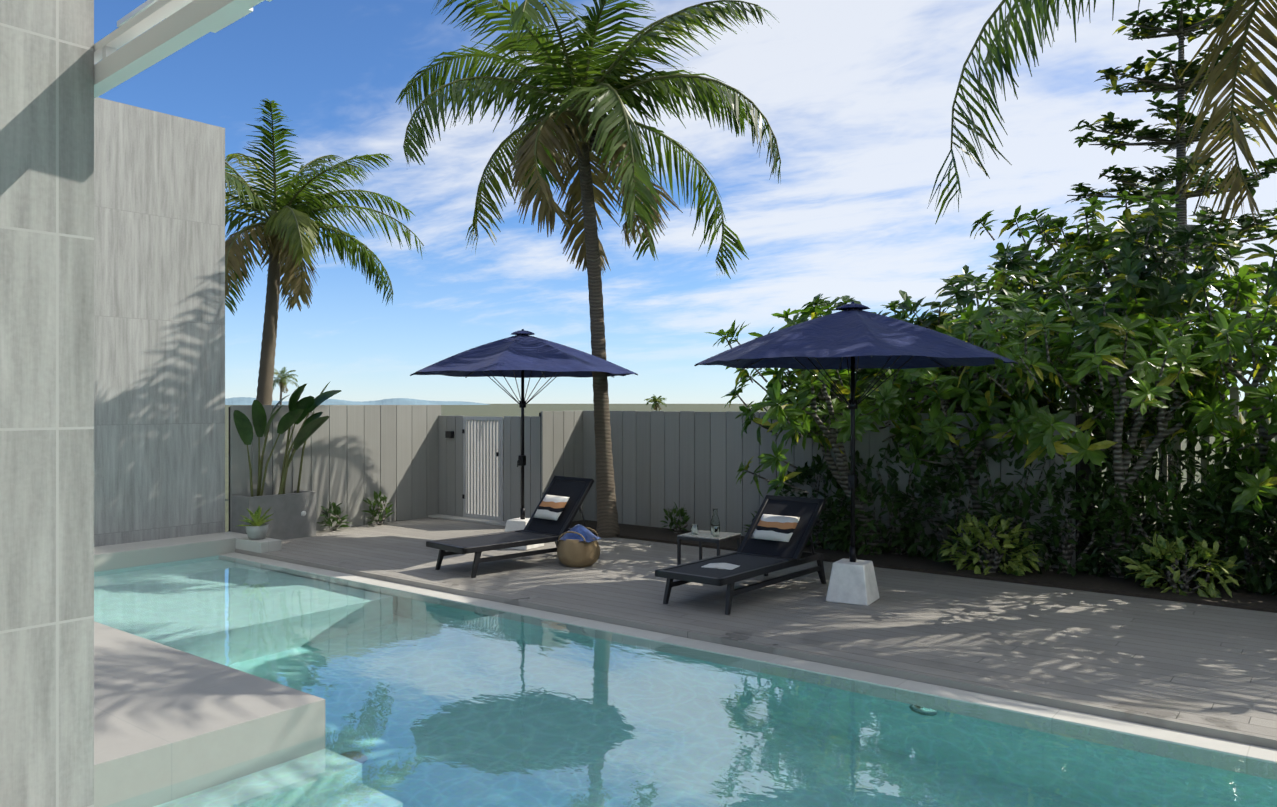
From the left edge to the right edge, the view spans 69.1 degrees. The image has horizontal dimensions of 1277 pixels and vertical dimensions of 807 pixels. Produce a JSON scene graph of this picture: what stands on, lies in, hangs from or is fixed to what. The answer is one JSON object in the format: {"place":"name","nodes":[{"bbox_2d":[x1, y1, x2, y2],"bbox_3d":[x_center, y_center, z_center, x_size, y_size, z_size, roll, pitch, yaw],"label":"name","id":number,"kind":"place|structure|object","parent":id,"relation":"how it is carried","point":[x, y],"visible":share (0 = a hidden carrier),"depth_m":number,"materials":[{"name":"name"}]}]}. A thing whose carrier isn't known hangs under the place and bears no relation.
{"place":"outdoors","nodes":[
{"label":"outdoors","id":0,"kind":"place"},
{"bbox_2d":[94,621,324,806],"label":"platform","id":1,"kind":"structure","parent":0,"point":[165,716],"depth_m":4.67,"materials":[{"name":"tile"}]},
{"bbox_2d":[225,397,489,404],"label":"distant hills","id":2,"kind":"structure","parent":0,"point":[250,400],"depth_m":1185.89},
{"bbox_2d":[428,514,505,525],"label":"step","id":3,"kind":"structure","parent":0,"point":[476,520],"depth_m":13.26,"materials":[{"name":"grey concrete"}]},
{"bbox_2d":[94,555,1276,806],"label":"pool water","id":4,"kind":"structure","parent":0,"point":[432,701],"depth_m":4.98,"materials":[{"name":"teal liquid"}]},
{"bbox_2d":[94,0,1276,403],"label":"sky","id":5,"kind":"structure","parent":0,"point":[856,97],"materials":[{"name":"blue"}]},
{"bbox_2d":[225,404,1274,568],"bbox_3d":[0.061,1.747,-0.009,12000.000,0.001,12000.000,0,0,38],"label":"ground","id":6,"kind":"structure","parent":0,"point":[496,410],"depth_m":231.66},
{"bbox_2d":[0,0,224,806],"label":"villa walls","id":7,"kind":"structure","parent":6,"relation":"on","point":[112,322],"depth_m":2.92,"materials":[{"name":"stone"}]},
{"bbox_2d":[94,0,271,98],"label":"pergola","id":8,"kind":"object","parent":7,"relation":"attached to","point":[183,23],"visible":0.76,"depth_m":2.69,"materials":[{"name":"white"}]},
{"bbox_2d":[94,531,280,570],"bbox_3d":[-5.498,1.677,9.816,1.150,0.220,3.060,0,0,38],"label":"pool ledge","id":9,"kind":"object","parent":6,"relation":"on","point":[114,556],"depth_m":10.37,"materials":[{"name":"grey concrete"}]},
{"bbox_2d":[238,505,272,539],"bbox_3d":[-4.429,1.379,10.726,0.438,0.378,0.461,0,0,38],"label":"agave pot","id":10,"kind":"object","parent":9,"relation":"on","point":[257,529],"visible":1,"depth_m":10.68,"materials":[{"name":"white ceramic"}]},
{"bbox_2d":[273,368,298,404],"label":"palm","id":11,"kind":"object","parent":6,"relation":"on","point":[282,383],"visible":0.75,"depth_m":119.58,"materials":[{"name":"green plant"}]},
{"bbox_2d":[225,98,423,404],"bbox_3d":[-6.348,-1.682,16.827,4.737,6.764,4.934,0,0,38],"label":"palm","id":12,"kind":"object","parent":6,"relation":"on","point":[284,226],"visible":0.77,"depth_m":16.56,"materials":[{"name":"green plant"}]},
{"bbox_2d":[645,394,666,410],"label":"palm","id":13,"kind":"object","parent":6,"relation":"on","point":[655,404],"visible":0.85,"depth_m":89.84,"materials":[{"name":"green plant"}]},
{"bbox_2d":[773,290,957,412],"bbox_3d":[3.293,0.125,12.002,3.286,3.150,3.412,0,0,22],"label":"tree","id":14,"kind":"object","parent":6,"relation":"on","point":[864,373],"visible":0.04,"depth_m":11.64,"materials":[{"name":"green plant"}]},
{"bbox_2d":[866,254,1156,431],"bbox_3d":[4.715,-0.139,10.887,3.385,3.662,3.986,0,0,-27],"label":"tree","id":15,"kind":"object","parent":6,"relation":"on","point":[963,297],"visible":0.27,"depth_m":10.39,"materials":[{"name":"green plant"}]},
{"bbox_2d":[970,155,1276,538],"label":"tree","id":16,"kind":"object","parent":6,"relation":"on","point":[1160,285],"visible":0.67,"depth_m":10.21,"materials":[{"name":"green plant"}]},
{"bbox_2d":[1034,0,1276,475],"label":"tree","id":17,"kind":"object","parent":6,"relation":"on","point":[1186,25],"visible":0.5,"depth_m":17.71,"materials":[{"name":"green plant"}]},
{"bbox_2d":[1069,385,1276,570],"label":"picket fence","id":18,"kind":"object","parent":6,"relation":"on","point":[1234,392],"visible":0.08,"depth_m":9.58,"materials":[{"name":"grey wood"}]},
{"bbox_2d":[235,517,1276,748],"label":"deck floor","id":19,"kind":"structure","parent":0,"point":[1204,670],"depth_m":7.18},
{"bbox_2d":[232,490,315,539],"bbox_3d":[-4.544,1.407,11.603,0.395,0.560,0.910,0,0,38],"label":"planter","id":20,"kind":"object","parent":19,"relation":"on","point":[293,516],"visible":0.9,"depth_m":11.47,"materials":[{"name":"concrete"}]},
{"bbox_2d":[233,382,340,496],"bbox_3d":[-4.394,0.452,11.497,0.611,1.478,1.315,0,0,38],"label":"bird of paradise","id":21,"kind":"object","parent":20,"relation":"on","point":[300,410],"visible":0.88,"depth_m":11.51,"materials":[{"name":"green plant"}]},
{"bbox_2d":[317,502,352,530],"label":"shrub","id":22,"kind":"object","parent":19,"relation":"on","point":[337,512],"visible":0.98,"depth_m":12.29,"materials":[{"name":"green plant"}]},
{"bbox_2d":[229,405,440,531],"bbox_3d":[-3.998,0.853,12.673,0.062,1.668,3.290,0,0,38],"label":"fence","id":23,"kind":"object","parent":19,"relation":"on","point":[354,456],"visible":0.65,"depth_m":12.76,"materials":[{"name":"grey"}]},
{"bbox_2d":[363,490,393,524],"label":"shrub","id":24,"kind":"object","parent":19,"relation":"on","point":[376,512],"visible":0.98,"depth_m":12.86,"materials":[{"name":"green plant"}]},
{"bbox_2d":[438,415,539,521],"bbox_3d":[-2.147,0.931,13.276,2.120,1.513,0.062,0,0,38],"label":"fence","id":25,"kind":"object","parent":19,"relation":"on","point":[450,474],"visible":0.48,"depth_m":13.00,"materials":[{"name":"grey wood"}]},
{"bbox_2d":[445,431,453,437],"bbox_3d":[-2.786,0.457,13.693,0.120,0.100,0.069,0,0,38],"label":"intercom panel","id":26,"kind":"object","parent":25,"relation":"attached to","point":[449,434],"visible":1,"depth_m":13.66,"materials":[{"name":"black plastic"}]},
{"bbox_2d":[462,416,503,520],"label":"gate","id":27,"kind":"structure","parent":25,"relation":"attached to","point":[478,467],"depth_m":13.31,"materials":[{"name":"grey metal"}]},
{"bbox_2d":[426,476,596,577],"bbox_3d":[-1.282,1.252,9.737,0.660,0.871,1.772,0,0,45],"label":"lounger","id":28,"kind":"object","parent":19,"relation":"on","point":[540,530],"visible":0.77,"depth_m":9.74,"materials":[{"name":"black plastic"}]},
{"bbox_2d":[534,495,569,520],"bbox_3d":[-0.947,1.127,10.073,0.420,0.236,0.232,0,0,38],"label":"lounger cushion","id":29,"kind":"object","parent":28,"relation":"on","point":[550,507],"visible":1,"depth_m":10.00,"materials":[{"name":"white fabric"}]},
{"bbox_2d":[410,329,637,549],"bbox_3d":[-1.359,0.407,10.888,2.518,2.560,2.518,0,0,28],"label":"umbrella","id":30,"kind":"object","parent":19,"relation":"on","point":[522,354],"visible":0.94,"depth_m":10.47,"materials":[{"name":"fabric"}]},
{"bbox_2d":[539,411,582,520],"bbox_3d":[-1.064,0.894,12.941,0.061,1.587,0.860,0,0,38],"label":"fence return","id":31,"kind":"object","parent":19,"relation":"on","point":[561,443],"visible":0.48,"depth_m":12.87,"materials":[{"name":"grey wood"}]},
{"bbox_2d":[557,524,600,566],"bbox_3d":[-0.625,1.473,9.682,0.464,0.429,0.450,0,0,38],"label":"basket","id":32,"kind":"object","parent":19,"relation":"on","point":[578,545],"visible":1,"depth_m":9.53,"materials":[{"name":"wicker"}]},
{"bbox_2d":[677,530,740,564],"bbox_3d":[0.697,1.487,9.133,0.498,0.400,0.498,0,0,38],"label":"side table","id":33,"kind":"object","parent":19,"relation":"on","point":[701,536],"visible":0.73,"depth_m":9.05,"materials":[{"name":"black plastic"}]},
{"bbox_2d":[691,509,719,536],"bbox_3d":[0.693,1.161,9.107,0.322,0.250,0.206,0,0,38],"label":"bottle and glass","id":34,"kind":"object","parent":33,"relation":"on","point":[715,526],"visible":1,"depth_m":9.10,"materials":[{"name":"clear glass"}]},
{"bbox_2d":[655,495,825,614],"bbox_3d":[0.952,1.291,8.217,0.688,0.792,1.800,0,0,38],"label":"lounger","id":35,"kind":"object","parent":19,"relation":"on","point":[752,557],"visible":0.98,"depth_m":8.37,"materials":[{"name":"black fabric"}]},
{"bbox_2d":[702,563,738,569],"bbox_3d":[0.702,1.393,7.938,0.282,0.034,0.200,0,0,27],"label":"open book","id":36,"kind":"object","parent":35,"relation":"on","point":[728,566],"visible":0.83,"depth_m":7.90,"materials":[{"name":"white paper"}]},
{"bbox_2d":[751,514,799,541],"bbox_3d":[1.272,1.153,8.611,0.404,0.208,0.226,0,0,38],"label":"lounger cushion","id":37,"kind":"object","parent":35,"relation":"on","point":[776,527],"visible":1,"depth_m":8.55,"materials":[{"name":"fabric"}]},
{"bbox_2d":[694,302,1018,605],"bbox_3d":[1.839,0.407,7.964,2.518,2.560,2.518,0,0,-15],"label":"umbrella","id":38,"kind":"object","parent":19,"relation":"on","point":[852,336],"visible":1,"depth_m":7.75,"materials":[{"name":"fabric"}]},
{"bbox_2d":[569,520,1276,612],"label":"garden bed","id":39,"kind":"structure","parent":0,"point":[1241,598],"depth_m":8.89,"materials":[{"name":"soil"}]},
{"bbox_2d":[395,0,780,537],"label":"palm","id":40,"kind":"object","parent":39,"relation":"on","point":[581,78],"visible":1,"depth_m":11.33,"materials":[{"name":"green plant"}]},
{"bbox_2d":[660,504,689,532],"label":"shrub","id":41,"kind":"object","parent":39,"relation":"on","point":[679,523],"visible":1,"depth_m":11.89,"materials":[{"name":"green plant"}]},
{"bbox_2d":[744,511,757,531],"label":"shrub","id":42,"kind":"object","parent":39,"relation":"on","point":[750,521],"visible":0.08,"depth_m":11.13,"materials":[{"name":"green plant"}]},
{"bbox_2d":[774,454,873,550],"bbox_3d":[2.086,1.195,10.732,1.214,1.241,0.906,0,0,60],"label":"shrub","id":43,"kind":"object","parent":39,"relation":"on","point":[818,536],"visible":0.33,"depth_m":10.59,"materials":[{"name":"green plant"}]},
{"bbox_2d":[583,410,1076,569],"bbox_3d":[1.794,0.893,11.256,6.520,1.588,0.062,0,0,38],"label":"fence","id":44,"kind":"object","parent":39,"relation":"on","point":[690,461],"visible":0.31,"depth_m":11.75,"materials":[{"name":"grey wood"}]},
{"bbox_2d":[704,305,1000,552],"bbox_3d":[2.317,0.268,10.646,3.054,2.882,3.264,0,0,8],"label":"frangipani","id":45,"kind":"object","parent":39,"relation":"on","point":[787,405],"visible":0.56,"depth_m":9.99,"materials":[{"name":"green plant"}]},
{"bbox_2d":[816,477,922,555],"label":"shrub","id":46,"kind":"object","parent":39,"relation":"on","point":[876,486],"visible":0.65,"depth_m":10.16,"materials":[{"name":"green plant"}]},
{"bbox_2d":[831,438,969,556],"bbox_3d":[2.848,1.068,10.267,1.651,1.405,0.926,0,0,38],"label":"shrub","id":47,"kind":"object","parent":39,"relation":"on","point":[868,474],"visible":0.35,"depth_m":10.11,"materials":[{"name":"green plant"}]},
{"bbox_2d":[888,468,1035,564],"bbox_3d":[3.386,1.255,9.778,1.525,1.148,1.021,0,0,38],"label":"shrub","id":48,"kind":"object","parent":39,"relation":"on","point":[930,553],"visible":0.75,"depth_m":9.67,"materials":[{"name":"green plant"}]},
{"bbox_2d":[938,513,1043,575],"bbox_3d":[3.472,1.439,9.131,1.025,0.722,0.670,0,0,38],"label":"croton","id":49,"kind":"object","parent":39,"relation":"on","point":[991,563],"visible":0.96,"depth_m":9.07,"materials":[{"name":"green plant"}]},
{"bbox_2d":[836,270,1177,551],"bbox_3d":[3.739,0.175,9.658,3.523,3.054,3.559,0,0,38],"label":"frangipani","id":50,"kind":"object","parent":39,"relation":"on","point":[1017,429],"visible":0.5,"depth_m":9.12,"materials":[{"name":"green plant"}]},
{"bbox_2d":[918,444,1095,567],"bbox_3d":[3.763,1.081,9.589,1.779,1.356,0.825,0,0,38],"label":"shrub","id":51,"kind":"object","parent":39,"relation":"on","point":[1018,464],"visible":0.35,"depth_m":9.38,"materials":[{"name":"green plant"}]},
{"bbox_2d":[969,480,1159,577],"bbox_3d":[4.119,1.273,9.161,1.788,1.065,1.017,0,0,38],"label":"shrub","id":52,"kind":"object","parent":39,"relation":"on","point":[1064,559],"visible":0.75,"depth_m":8.98,"materials":[{"name":"green plant"}]},
{"bbox_2d":[1009,402,1138,551],"bbox_3d":[4.336,0.912,10.065,2.079,1.872,1.217,0,0,38],"label":"tall shrub","id":53,"kind":"object","parent":39,"relation":"on","point":[1104,465],"visible":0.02,"depth_m":9.61,"materials":[{"name":"green plant"}]},
{"bbox_2d":[1076,413,1101,561],"bbox_3d":[4.682,0.894,9.659,0.061,1.586,0.970,0,0,38],"label":"trunk","id":54,"kind":"object","parent":39,"relation":"on","point":[1081,464],"visible":0.23,"depth_m":9.40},
{"bbox_2d":[927,0,1276,231],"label":"palm","id":55,"kind":"object","parent":39,"relation":"on","point":[1260,77],"visible":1,"depth_m":9.11,"materials":[{"name":"green plant"}]},
{"bbox_2d":[947,259,1276,577],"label":"frangipani","id":56,"kind":"object","parent":39,"relation":"on","point":[1152,371],"visible":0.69,"depth_m":8.64,"materials":[{"name":"green plant"}]},
{"bbox_2d":[1025,460,1222,581],"bbox_3d":[4.620,1.164,8.961,1.782,1.236,0.858,0,0,38],"label":"hedge","id":57,"kind":"object","parent":39,"relation":"on","point":[1093,478],"visible":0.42,"depth_m":8.89,"materials":[{"name":"green plant"}]},
{"bbox_2d":[1081,393,1264,570],"bbox_3d":[5.045,0.856,9.215,2.017,1.928,1.080,0,0,38],"label":"tall shrub","id":58,"kind":"object","parent":39,"relation":"on","point":[1207,448],"visible":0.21,"depth_m":8.93,"materials":[{"name":"green plant"}]},
{"bbox_2d":[1077,469,1276,589],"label":"shrub","id":59,"kind":"object","parent":39,"relation":"on","point":[1172,491],"visible":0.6,"depth_m":8.47,"materials":[{"name":"green plant"}]},
{"bbox_2d":[1117,532,1243,597],"bbox_3d":[4.760,1.475,8.184,0.980,0.656,0.643,0,0,38],"label":"croton","id":60,"kind":"object","parent":39,"relation":"on","point":[1160,548],"visible":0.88,"depth_m":8.11,"materials":[{"name":"green plant"}]},
{"bbox_2d":[1094,243,1276,580],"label":"frangipani","id":61,"kind":"object","parent":39,"relation":"on","point":[1254,400],"visible":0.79,"depth_m":8.39,"materials":[{"name":"green plant"}]},
{"bbox_2d":[1125,438,1276,570],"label":"shrub","id":62,"kind":"object","parent":39,"relation":"on","point":[1199,453],"visible":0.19,"depth_m":9.02,"materials":[{"name":"green plant"}]},
{"bbox_2d":[1141,491,1276,592],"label":"hedge","id":63,"kind":"object","parent":39,"relation":"on","point":[1261,586],"visible":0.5,"depth_m":8.31,"materials":[{"name":"green plant"}]},
{"bbox_2d":[1174,441,1276,584],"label":"tall shrub","id":64,"kind":"object","parent":39,"relation":"on","point":[1270,458],"visible":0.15,"depth_m":8.53,"materials":[{"name":"green plant"}]},
{"bbox_2d":[1199,486,1276,596],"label":"shrub","id":65,"kind":"object","parent":39,"relation":"on","point":[1232,519],"visible":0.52,"depth_m":8.12,"materials":[{"name":"green plant"}]},
{"bbox_2d":[1254,283,1276,316],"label":"tree","id":66,"kind":"object","parent":39,"relation":"on","point":[1268,297],"visible":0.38,"depth_m":8.22,"materials":[{"name":"green plant"}]},
{"bbox_3d":[4.360,2.372,0.951,26.400,1.330,4.400,0,0,38],"label":"pool basin","id":67,"kind":"object","parent":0,"visible":0},
{"bbox_2d":[219,552,1276,762],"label":"pool coping","id":68,"kind":"object","parent":67,"relation":"attached to","point":[1201,741],"visible":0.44,"depth_m":5.93,"materials":[{"name":"white stone"}]}
]}

